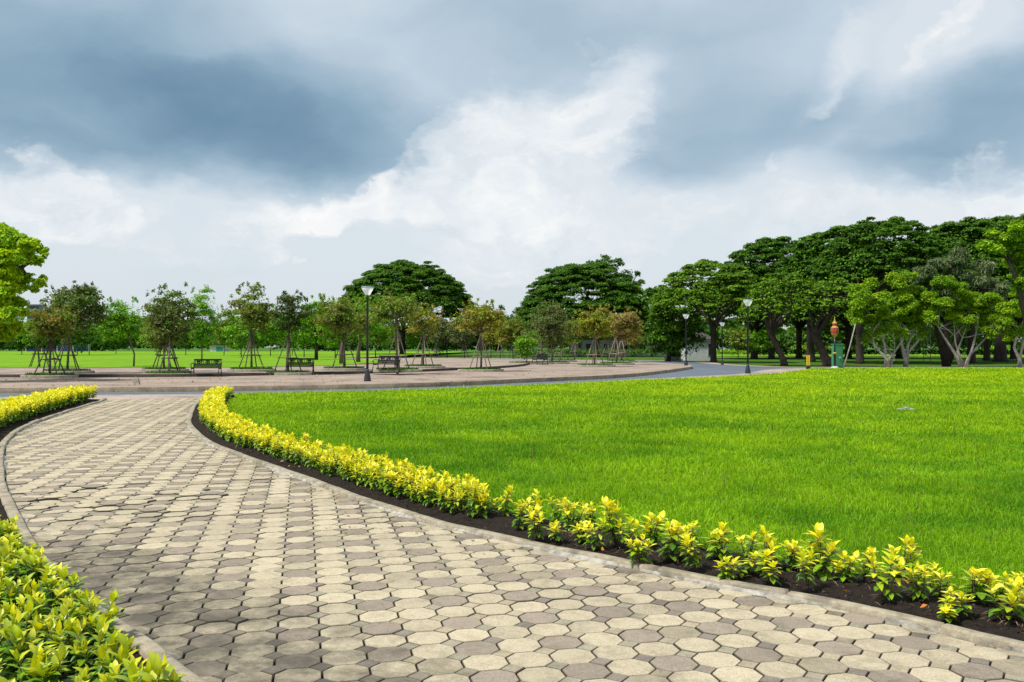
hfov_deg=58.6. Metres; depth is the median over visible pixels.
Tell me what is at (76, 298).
young tree
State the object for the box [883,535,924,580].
golden shrub
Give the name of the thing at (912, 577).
golden shrub
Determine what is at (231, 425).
golden shrub
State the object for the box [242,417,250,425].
golden shrub
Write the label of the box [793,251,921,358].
rain tree
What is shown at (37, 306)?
office tower
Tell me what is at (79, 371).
planting ring
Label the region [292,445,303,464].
golden shrub
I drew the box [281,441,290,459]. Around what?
golden shrub
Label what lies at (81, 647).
golden shrub
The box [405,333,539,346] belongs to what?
dark hedge
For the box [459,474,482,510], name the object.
golden shrub
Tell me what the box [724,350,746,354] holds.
garden shrub
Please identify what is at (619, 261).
tufted tree
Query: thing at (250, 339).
stake frame
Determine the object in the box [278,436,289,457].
golden shrub
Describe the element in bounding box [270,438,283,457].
golden shrub
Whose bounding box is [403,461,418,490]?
golden shrub
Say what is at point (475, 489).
golden shrub
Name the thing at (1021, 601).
golden shrub
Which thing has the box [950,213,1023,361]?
rain tree
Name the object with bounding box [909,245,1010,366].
mango tree
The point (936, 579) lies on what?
golden shrub
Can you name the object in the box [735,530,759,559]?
golden shrub
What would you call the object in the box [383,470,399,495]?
golden shrub
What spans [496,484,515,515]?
golden shrub
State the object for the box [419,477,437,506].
golden shrub
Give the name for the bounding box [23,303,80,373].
young tree
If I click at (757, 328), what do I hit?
rain tree
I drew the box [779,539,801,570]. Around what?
golden shrub
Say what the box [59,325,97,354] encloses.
green tree
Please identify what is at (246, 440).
golden shrub
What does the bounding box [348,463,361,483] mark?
golden shrub
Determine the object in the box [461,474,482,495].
golden shrub
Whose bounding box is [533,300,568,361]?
young tree
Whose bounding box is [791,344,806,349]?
garden shrub
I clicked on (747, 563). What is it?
golden shrub
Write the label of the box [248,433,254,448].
golden shrub
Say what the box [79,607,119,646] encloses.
golden shrub
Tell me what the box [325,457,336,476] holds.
golden shrub
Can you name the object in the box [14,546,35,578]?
golden shrub
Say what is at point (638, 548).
golden shrub
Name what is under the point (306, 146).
sky
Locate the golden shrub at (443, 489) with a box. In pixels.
[437,482,448,512]
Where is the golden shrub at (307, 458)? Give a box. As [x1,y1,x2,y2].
[303,444,316,467]
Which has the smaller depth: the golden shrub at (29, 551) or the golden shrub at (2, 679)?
the golden shrub at (2, 679)
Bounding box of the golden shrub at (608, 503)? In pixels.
[596,496,628,544]
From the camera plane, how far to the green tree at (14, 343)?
144.27 m
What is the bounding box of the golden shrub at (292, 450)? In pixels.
[289,445,297,463]
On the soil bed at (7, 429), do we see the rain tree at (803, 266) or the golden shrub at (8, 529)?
the golden shrub at (8, 529)
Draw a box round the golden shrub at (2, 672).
[0,653,15,675]
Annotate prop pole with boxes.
[843,324,855,367]
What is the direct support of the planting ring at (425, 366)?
on the plaza at (455, 363)
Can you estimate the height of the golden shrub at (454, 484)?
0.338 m
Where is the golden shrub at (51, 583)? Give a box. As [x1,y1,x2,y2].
[39,571,83,614]
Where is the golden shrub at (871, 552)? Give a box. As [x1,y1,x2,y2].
[857,546,879,581]
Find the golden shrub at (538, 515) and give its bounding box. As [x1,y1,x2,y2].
[522,504,548,541]
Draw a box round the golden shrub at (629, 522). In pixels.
[614,516,641,550]
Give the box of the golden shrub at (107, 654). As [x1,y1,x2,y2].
[89,627,139,681]
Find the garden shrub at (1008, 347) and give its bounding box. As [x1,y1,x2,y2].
[990,344,1023,349]
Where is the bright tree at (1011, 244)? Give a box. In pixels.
[975,219,1023,323]
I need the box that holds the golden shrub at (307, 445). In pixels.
[300,442,309,459]
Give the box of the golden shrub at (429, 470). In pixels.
[424,465,442,498]
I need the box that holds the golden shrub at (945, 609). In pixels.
[937,595,957,622]
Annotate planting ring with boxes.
[20,372,78,377]
[39,368,94,373]
[139,367,188,371]
[143,371,192,373]
[227,366,274,371]
[263,370,313,374]
[320,366,365,370]
[373,367,421,371]
[401,364,444,367]
[458,367,503,371]
[508,361,546,363]
[544,361,569,363]
[545,359,576,361]
[574,363,615,366]
[599,361,634,364]
[605,360,637,361]
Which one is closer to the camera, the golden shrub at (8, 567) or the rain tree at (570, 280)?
the golden shrub at (8, 567)
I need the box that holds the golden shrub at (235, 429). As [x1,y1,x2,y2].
[233,423,240,442]
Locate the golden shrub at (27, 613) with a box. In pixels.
[0,598,48,670]
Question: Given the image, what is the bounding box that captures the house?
[681,332,710,360]
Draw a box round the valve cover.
[897,407,914,410]
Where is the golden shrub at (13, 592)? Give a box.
[0,572,46,620]
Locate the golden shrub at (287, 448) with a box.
[283,442,292,462]
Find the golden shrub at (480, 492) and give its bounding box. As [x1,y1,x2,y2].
[467,479,488,503]
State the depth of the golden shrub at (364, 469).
10.08 m
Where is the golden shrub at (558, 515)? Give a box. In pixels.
[544,493,565,523]
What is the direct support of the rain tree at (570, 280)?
on the ground at (878, 362)
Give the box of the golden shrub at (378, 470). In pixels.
[369,463,382,490]
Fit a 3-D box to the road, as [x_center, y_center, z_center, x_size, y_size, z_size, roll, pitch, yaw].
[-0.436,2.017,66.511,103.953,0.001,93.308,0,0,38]
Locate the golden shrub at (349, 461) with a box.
[343,458,356,481]
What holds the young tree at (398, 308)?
on the plaza at (570, 369)
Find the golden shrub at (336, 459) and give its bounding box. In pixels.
[329,451,340,469]
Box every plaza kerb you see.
[0,358,691,392]
[0,359,528,376]
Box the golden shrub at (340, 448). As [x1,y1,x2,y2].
[336,447,345,473]
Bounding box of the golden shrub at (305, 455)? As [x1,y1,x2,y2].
[301,448,310,465]
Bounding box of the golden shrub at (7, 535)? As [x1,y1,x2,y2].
[0,532,24,548]
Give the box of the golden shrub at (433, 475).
[428,464,437,487]
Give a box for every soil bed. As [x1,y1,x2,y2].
[0,399,146,681]
[192,396,1023,640]
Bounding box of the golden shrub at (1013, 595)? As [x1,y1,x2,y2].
[981,576,1023,620]
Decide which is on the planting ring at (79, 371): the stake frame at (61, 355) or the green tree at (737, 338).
the stake frame at (61, 355)
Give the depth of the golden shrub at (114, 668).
3.85 m
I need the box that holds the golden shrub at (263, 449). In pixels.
[259,436,269,453]
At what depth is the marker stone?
34.87 m
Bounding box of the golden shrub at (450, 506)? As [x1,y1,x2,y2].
[444,487,460,514]
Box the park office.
[210,346,228,350]
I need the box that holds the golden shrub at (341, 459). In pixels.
[336,451,344,476]
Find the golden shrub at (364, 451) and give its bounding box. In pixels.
[359,448,367,466]
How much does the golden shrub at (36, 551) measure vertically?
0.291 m
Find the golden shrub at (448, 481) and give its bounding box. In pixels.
[439,474,455,503]
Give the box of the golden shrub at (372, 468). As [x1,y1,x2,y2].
[366,461,382,489]
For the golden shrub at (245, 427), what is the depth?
14.15 m
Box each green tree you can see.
[4,318,35,354]
[28,335,66,354]
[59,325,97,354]
[64,318,106,354]
[95,295,149,365]
[98,324,138,350]
[136,320,173,353]
[175,327,201,354]
[186,284,222,361]
[209,304,246,353]
[218,314,257,356]
[227,318,265,350]
[254,303,296,355]
[277,330,313,354]
[285,316,322,356]
[296,295,330,359]
[318,328,352,356]
[333,295,371,363]
[351,295,384,361]
[358,312,398,357]
[403,328,434,355]
[426,327,456,353]
[464,304,514,351]
[504,310,524,351]
[637,303,706,361]
[723,327,755,358]
[743,329,773,352]
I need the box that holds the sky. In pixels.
[0,0,1023,346]
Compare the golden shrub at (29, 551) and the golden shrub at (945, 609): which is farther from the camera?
the golden shrub at (29, 551)
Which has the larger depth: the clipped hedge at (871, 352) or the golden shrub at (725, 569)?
the clipped hedge at (871, 352)
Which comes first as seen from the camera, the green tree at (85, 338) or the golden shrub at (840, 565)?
the golden shrub at (840, 565)
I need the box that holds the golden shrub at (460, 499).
[456,483,466,508]
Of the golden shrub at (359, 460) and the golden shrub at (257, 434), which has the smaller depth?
the golden shrub at (359, 460)
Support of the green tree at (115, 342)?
on the lawn at (85, 359)
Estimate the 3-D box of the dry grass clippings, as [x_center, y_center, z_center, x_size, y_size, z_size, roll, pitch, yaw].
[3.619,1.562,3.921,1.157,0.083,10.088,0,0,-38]
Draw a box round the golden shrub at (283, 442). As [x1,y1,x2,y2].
[278,434,292,454]
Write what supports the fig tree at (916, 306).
on the ground at (878, 362)
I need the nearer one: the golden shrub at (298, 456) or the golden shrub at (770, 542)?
the golden shrub at (770, 542)
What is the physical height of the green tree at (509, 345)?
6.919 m
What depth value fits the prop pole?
66.58 m
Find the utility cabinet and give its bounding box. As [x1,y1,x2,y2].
[830,344,843,367]
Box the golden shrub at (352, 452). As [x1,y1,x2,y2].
[348,448,360,469]
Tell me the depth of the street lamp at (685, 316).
69.84 m
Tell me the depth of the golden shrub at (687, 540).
6.36 m
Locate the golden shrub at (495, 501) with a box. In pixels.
[485,492,498,512]
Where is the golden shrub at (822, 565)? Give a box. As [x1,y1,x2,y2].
[800,522,843,580]
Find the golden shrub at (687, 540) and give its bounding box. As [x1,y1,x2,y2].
[677,531,703,572]
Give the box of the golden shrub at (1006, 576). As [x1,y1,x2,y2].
[990,571,1013,601]
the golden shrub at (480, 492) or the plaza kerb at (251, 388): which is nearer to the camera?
the golden shrub at (480, 492)
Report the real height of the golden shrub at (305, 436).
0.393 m
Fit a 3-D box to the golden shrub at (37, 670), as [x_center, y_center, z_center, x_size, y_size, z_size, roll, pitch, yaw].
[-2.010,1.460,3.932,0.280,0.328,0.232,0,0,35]
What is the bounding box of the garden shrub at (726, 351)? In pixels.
[716,348,736,354]
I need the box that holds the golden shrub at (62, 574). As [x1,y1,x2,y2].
[39,567,90,605]
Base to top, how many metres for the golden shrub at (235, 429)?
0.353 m
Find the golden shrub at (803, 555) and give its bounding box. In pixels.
[793,546,820,592]
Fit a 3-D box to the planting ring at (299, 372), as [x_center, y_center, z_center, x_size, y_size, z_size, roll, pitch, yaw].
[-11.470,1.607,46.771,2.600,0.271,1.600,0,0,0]
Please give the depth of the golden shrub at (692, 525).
7.06 m
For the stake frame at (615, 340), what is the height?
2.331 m
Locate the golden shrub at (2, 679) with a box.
[0,670,16,681]
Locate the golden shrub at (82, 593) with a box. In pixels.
[73,588,105,620]
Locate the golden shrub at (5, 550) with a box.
[0,544,16,577]
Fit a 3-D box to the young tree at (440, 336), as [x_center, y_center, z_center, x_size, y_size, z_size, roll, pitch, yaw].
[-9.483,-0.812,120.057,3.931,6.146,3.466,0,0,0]
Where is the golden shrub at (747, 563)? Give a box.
[731,551,763,577]
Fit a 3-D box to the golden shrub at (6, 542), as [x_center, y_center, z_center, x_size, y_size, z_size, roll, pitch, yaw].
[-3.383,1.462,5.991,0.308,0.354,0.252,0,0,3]
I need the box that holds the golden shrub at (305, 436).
[299,432,311,447]
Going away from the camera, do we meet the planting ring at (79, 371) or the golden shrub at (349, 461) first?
the golden shrub at (349, 461)
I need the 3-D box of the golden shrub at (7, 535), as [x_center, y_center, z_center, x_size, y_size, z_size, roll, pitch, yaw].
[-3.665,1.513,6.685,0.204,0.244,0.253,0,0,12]
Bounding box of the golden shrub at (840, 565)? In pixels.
[830,550,862,582]
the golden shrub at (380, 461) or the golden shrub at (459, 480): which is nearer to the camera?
the golden shrub at (459, 480)
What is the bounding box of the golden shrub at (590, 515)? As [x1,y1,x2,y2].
[577,501,599,527]
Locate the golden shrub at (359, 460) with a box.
[355,455,362,477]
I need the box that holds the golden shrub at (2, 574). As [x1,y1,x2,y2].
[0,568,8,600]
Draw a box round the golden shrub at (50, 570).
[38,562,71,604]
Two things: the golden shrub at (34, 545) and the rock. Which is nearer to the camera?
the golden shrub at (34, 545)
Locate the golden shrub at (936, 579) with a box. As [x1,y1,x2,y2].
[924,561,957,596]
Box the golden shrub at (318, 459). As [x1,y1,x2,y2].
[311,448,325,470]
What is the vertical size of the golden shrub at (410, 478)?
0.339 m
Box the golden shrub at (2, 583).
[0,579,23,608]
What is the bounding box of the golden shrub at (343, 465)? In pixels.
[339,454,355,479]
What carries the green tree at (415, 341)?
on the lawn at (85, 359)
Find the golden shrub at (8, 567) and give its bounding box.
[0,558,19,586]
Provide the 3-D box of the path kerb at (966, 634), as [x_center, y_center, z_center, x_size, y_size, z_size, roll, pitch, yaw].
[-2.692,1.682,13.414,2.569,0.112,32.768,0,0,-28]
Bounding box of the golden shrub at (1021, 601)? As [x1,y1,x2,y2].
[1013,584,1023,616]
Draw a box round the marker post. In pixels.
[806,355,810,368]
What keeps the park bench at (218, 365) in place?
on the plaza at (570, 369)
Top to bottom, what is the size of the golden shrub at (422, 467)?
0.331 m
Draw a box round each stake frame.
[29,340,48,366]
[33,340,64,374]
[52,336,78,370]
[152,343,175,367]
[158,340,180,373]
[239,334,263,368]
[275,335,300,372]
[333,333,356,367]
[381,331,410,372]
[411,332,432,365]
[469,333,491,368]
[544,337,559,361]
[585,336,602,363]
[601,340,614,359]
[607,338,623,361]
[614,341,627,360]
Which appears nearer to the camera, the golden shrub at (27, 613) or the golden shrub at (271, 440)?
the golden shrub at (27, 613)
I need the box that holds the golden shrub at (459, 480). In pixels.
[454,473,470,502]
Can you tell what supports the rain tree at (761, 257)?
on the ground at (878, 362)
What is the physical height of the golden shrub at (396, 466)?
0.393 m
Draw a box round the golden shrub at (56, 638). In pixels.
[37,617,90,673]
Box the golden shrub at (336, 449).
[334,447,340,466]
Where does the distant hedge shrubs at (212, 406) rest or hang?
on the soil bed at (866, 598)
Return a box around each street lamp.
[361,286,373,380]
[682,314,689,364]
[720,322,724,364]
[743,299,752,372]
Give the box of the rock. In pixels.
[671,353,681,360]
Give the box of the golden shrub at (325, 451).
[322,450,334,470]
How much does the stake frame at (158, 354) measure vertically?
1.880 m
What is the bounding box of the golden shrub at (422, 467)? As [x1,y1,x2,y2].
[414,464,425,473]
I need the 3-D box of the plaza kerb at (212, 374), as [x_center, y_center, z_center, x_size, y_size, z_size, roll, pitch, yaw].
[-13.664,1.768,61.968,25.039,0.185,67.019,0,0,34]
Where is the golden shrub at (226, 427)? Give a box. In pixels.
[223,423,229,438]
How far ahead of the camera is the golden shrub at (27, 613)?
4.45 m
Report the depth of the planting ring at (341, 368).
49.73 m
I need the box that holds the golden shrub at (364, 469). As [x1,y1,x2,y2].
[359,462,372,486]
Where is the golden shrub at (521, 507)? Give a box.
[512,499,529,529]
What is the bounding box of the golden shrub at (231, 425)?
[227,424,235,438]
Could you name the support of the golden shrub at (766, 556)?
on the soil bed at (866, 598)
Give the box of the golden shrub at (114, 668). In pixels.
[98,653,148,681]
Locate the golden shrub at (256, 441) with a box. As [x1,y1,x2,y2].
[251,432,260,449]
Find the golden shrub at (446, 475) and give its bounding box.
[438,469,457,494]
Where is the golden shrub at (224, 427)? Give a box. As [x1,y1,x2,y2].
[222,421,230,439]
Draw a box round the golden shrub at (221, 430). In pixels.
[219,421,226,438]
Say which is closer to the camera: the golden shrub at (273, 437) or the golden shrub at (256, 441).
the golden shrub at (273, 437)
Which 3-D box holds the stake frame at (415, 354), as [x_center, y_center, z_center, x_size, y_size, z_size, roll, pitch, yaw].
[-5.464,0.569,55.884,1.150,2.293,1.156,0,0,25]
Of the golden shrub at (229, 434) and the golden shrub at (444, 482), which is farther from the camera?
the golden shrub at (229, 434)
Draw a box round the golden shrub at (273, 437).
[270,435,278,454]
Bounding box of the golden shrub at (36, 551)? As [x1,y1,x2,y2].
[11,546,44,577]
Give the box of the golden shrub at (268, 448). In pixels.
[261,431,273,454]
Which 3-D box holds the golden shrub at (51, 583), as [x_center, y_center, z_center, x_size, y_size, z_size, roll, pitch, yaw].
[-2.576,1.479,5.226,0.242,0.303,0.282,0,0,-37]
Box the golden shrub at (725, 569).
[713,555,740,579]
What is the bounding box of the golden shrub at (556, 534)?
[546,519,564,542]
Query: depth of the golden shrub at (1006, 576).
5.58 m
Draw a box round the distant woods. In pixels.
[0,286,1023,350]
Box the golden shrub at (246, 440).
[241,431,250,447]
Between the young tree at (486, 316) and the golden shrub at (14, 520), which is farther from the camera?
the young tree at (486, 316)
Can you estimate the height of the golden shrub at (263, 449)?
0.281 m
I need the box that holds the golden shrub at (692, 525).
[681,520,701,546]
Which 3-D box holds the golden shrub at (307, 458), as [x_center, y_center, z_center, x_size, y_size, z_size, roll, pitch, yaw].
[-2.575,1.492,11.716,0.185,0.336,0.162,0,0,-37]
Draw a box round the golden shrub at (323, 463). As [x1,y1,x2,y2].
[319,449,331,474]
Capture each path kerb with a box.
[0,398,206,681]
[187,400,1023,648]
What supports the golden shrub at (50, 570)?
on the soil bed at (7, 429)
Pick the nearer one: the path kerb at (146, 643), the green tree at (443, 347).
the path kerb at (146, 643)
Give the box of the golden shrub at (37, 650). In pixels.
[6,640,63,681]
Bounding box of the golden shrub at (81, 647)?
[62,613,128,681]
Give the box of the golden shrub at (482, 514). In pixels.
[469,484,492,517]
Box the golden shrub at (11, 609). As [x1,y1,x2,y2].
[0,599,25,655]
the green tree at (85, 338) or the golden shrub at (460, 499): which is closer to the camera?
the golden shrub at (460, 499)
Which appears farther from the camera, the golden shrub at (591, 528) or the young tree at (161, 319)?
the young tree at (161, 319)
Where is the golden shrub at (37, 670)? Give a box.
[19,642,73,681]
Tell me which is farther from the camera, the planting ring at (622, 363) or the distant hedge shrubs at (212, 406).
the planting ring at (622, 363)
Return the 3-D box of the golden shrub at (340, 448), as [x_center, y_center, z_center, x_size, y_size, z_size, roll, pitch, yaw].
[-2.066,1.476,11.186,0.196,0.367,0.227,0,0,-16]
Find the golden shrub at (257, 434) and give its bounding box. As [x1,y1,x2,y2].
[254,432,263,450]
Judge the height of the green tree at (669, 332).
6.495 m
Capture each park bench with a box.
[190,359,221,376]
[286,358,313,374]
[372,356,400,372]
[532,354,547,364]
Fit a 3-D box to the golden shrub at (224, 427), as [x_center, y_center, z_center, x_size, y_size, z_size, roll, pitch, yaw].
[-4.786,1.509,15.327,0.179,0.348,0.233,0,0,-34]
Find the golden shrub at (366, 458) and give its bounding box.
[360,453,375,480]
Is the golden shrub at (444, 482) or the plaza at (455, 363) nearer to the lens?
the golden shrub at (444, 482)
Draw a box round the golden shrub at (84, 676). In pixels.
[48,664,94,681]
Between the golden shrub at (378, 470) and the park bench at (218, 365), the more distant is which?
the park bench at (218, 365)
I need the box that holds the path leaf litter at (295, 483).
[145,401,529,571]
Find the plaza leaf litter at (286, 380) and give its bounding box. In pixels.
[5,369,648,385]
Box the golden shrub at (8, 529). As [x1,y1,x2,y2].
[0,520,22,547]
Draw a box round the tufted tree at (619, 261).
[584,254,645,336]
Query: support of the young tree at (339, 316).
on the plaza at (455, 363)
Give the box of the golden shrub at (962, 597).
[937,586,974,618]
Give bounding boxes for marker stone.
[133,378,139,384]
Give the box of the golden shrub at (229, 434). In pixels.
[226,426,233,441]
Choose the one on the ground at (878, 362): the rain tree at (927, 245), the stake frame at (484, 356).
the rain tree at (927, 245)
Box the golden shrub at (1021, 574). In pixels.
[1007,571,1023,591]
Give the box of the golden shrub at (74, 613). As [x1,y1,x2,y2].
[41,595,86,636]
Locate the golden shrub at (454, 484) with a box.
[445,472,460,501]
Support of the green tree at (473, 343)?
on the ground at (878, 362)
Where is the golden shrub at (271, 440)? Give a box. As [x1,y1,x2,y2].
[270,437,282,456]
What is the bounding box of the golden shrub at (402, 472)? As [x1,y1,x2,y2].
[395,467,407,490]
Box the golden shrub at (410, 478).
[403,471,419,499]
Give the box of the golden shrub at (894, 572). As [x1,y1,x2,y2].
[865,551,913,602]
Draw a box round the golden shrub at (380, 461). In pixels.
[374,455,387,485]
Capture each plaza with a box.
[0,358,524,373]
[0,358,689,387]
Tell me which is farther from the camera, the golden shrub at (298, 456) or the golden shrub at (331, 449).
the golden shrub at (298, 456)
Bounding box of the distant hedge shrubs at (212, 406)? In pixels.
[0,384,239,432]
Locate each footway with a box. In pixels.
[0,368,827,399]
[645,360,781,366]
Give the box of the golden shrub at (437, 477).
[428,473,440,494]
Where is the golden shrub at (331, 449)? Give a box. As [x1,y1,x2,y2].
[326,447,336,467]
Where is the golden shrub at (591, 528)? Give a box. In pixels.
[578,515,608,550]
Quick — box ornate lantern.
[831,316,838,367]
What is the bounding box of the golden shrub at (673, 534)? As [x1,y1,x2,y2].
[655,519,690,561]
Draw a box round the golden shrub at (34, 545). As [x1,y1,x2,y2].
[10,541,40,570]
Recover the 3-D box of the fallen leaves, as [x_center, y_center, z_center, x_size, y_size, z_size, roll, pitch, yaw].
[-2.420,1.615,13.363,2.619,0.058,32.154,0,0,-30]
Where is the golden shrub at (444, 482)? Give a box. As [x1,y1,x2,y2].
[432,478,449,508]
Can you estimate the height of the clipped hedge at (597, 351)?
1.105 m
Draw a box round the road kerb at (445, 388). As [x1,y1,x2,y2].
[27,368,795,396]
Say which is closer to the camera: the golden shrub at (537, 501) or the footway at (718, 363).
the golden shrub at (537, 501)
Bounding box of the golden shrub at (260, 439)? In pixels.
[255,432,265,450]
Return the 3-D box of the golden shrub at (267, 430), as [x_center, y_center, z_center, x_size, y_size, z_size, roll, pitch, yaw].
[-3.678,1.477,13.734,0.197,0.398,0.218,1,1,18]
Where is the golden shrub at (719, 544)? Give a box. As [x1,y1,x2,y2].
[700,521,735,561]
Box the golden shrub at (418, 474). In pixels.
[411,468,427,494]
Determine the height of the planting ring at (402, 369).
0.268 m
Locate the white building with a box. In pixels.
[567,337,666,355]
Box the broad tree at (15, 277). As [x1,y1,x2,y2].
[0,222,49,341]
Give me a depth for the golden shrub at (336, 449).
11.87 m
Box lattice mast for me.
[923,323,930,360]
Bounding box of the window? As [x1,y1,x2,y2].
[708,343,710,355]
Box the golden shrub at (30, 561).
[17,552,52,594]
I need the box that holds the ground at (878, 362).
[0,347,1023,480]
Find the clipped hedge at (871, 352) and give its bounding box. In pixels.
[749,348,1023,355]
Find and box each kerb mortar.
[3,399,178,660]
[185,407,1023,653]
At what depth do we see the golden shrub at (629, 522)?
6.99 m
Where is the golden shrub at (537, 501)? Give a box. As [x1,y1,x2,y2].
[525,489,544,521]
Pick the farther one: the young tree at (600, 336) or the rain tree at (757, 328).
the rain tree at (757, 328)
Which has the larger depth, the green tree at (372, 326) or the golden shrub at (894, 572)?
the green tree at (372, 326)
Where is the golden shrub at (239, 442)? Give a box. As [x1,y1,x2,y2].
[234,428,243,446]
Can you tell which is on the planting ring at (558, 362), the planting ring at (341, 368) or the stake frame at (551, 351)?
the stake frame at (551, 351)
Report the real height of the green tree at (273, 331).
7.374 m
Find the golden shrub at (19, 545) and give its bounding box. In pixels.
[0,536,26,552]
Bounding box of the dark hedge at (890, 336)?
[864,328,993,349]
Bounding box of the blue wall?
[25,344,89,350]
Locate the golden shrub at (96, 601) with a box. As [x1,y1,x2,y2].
[77,589,124,637]
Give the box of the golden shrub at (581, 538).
[569,520,595,542]
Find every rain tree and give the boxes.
[337,259,474,353]
[513,262,652,348]
[649,259,772,362]
[691,265,817,358]
[708,236,844,358]
[735,273,830,365]
[743,254,848,357]
[769,225,910,361]
[790,276,869,366]
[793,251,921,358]
[808,216,961,363]
[836,250,976,357]
[884,287,1008,327]
[886,216,1022,362]
[941,230,1008,360]
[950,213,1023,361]
[950,280,1022,358]
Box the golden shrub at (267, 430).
[264,426,269,438]
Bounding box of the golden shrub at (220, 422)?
[216,419,222,434]
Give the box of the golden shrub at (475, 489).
[463,479,479,516]
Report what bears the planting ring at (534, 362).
on the plaza at (570, 369)
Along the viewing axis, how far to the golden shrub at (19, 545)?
6.50 m
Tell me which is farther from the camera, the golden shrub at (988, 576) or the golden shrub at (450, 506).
the golden shrub at (450, 506)
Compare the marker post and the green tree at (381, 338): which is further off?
the green tree at (381, 338)
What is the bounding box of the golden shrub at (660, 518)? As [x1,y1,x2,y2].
[637,510,667,547]
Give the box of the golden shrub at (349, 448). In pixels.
[343,443,351,453]
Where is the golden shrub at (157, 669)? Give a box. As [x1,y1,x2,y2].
[111,651,184,681]
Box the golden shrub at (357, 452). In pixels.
[346,448,362,464]
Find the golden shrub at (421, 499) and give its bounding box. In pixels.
[417,478,427,504]
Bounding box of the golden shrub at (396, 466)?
[390,458,407,488]
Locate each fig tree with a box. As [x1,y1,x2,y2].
[844,277,913,367]
[883,270,943,367]
[918,274,1007,366]
[993,273,1023,367]
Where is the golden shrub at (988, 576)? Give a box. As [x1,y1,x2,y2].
[958,566,1006,604]
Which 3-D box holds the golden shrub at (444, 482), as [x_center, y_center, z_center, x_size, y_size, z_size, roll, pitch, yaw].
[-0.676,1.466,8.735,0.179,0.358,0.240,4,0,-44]
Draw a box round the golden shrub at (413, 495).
[408,479,421,502]
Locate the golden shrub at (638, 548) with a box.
[625,534,654,563]
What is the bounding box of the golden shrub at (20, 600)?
[15,589,51,632]
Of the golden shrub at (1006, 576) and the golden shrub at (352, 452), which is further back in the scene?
the golden shrub at (352, 452)
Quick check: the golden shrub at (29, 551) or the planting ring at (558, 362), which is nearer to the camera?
the golden shrub at (29, 551)
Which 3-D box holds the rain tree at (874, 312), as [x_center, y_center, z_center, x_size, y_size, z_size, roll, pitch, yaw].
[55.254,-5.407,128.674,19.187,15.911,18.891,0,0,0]
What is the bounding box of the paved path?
[5,398,1023,681]
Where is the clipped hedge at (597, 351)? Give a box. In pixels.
[522,348,680,355]
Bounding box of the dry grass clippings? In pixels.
[544,530,1023,632]
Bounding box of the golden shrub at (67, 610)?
[25,595,79,653]
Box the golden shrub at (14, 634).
[0,618,43,681]
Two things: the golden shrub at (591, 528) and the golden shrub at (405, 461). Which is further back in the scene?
the golden shrub at (405, 461)
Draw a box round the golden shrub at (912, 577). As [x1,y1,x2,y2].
[902,561,934,600]
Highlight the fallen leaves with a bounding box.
[206,429,1005,618]
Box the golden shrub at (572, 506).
[555,497,592,531]
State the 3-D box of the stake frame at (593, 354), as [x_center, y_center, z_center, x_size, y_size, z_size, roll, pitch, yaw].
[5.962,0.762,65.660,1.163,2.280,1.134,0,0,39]
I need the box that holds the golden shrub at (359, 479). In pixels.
[351,460,371,484]
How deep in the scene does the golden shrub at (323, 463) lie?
11.12 m
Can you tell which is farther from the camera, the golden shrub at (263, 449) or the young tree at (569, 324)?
the young tree at (569, 324)
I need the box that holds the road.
[0,358,1015,396]
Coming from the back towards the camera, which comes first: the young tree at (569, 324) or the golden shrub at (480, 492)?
the young tree at (569, 324)
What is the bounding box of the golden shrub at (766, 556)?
[755,548,780,585]
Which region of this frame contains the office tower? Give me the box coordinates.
[27,304,45,320]
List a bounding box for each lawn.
[0,351,470,367]
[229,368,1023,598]
[717,354,1023,356]
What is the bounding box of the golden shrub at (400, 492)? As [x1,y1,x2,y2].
[393,473,407,498]
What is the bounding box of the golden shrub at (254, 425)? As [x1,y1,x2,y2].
[249,423,256,432]
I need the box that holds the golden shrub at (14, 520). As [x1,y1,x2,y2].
[0,514,22,541]
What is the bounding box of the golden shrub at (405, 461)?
[395,457,413,485]
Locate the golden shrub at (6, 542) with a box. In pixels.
[0,536,19,580]
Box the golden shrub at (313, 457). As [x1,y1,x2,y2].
[306,450,320,469]
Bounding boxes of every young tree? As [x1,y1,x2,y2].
[15,315,53,366]
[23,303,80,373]
[38,280,113,368]
[139,299,184,367]
[142,282,200,370]
[227,281,274,368]
[269,289,315,371]
[310,293,363,366]
[369,288,420,373]
[405,302,443,364]
[427,313,450,357]
[444,313,476,357]
[448,297,508,367]
[482,324,502,357]
[494,325,512,358]
[503,314,525,358]
[513,330,541,360]
[520,319,537,355]
[524,306,549,353]
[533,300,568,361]
[552,311,575,359]
[569,317,585,358]
[574,304,616,363]
[593,311,617,359]
[608,306,643,362]
[621,325,645,359]
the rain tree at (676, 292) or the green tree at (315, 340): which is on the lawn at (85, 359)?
the green tree at (315, 340)
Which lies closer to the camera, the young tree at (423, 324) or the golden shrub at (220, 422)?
the golden shrub at (220, 422)
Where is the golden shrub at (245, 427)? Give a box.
[241,425,252,446]
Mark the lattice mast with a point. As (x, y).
(926, 346)
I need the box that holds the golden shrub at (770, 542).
[755,525,782,568]
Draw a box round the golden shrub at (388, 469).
[379,459,395,493]

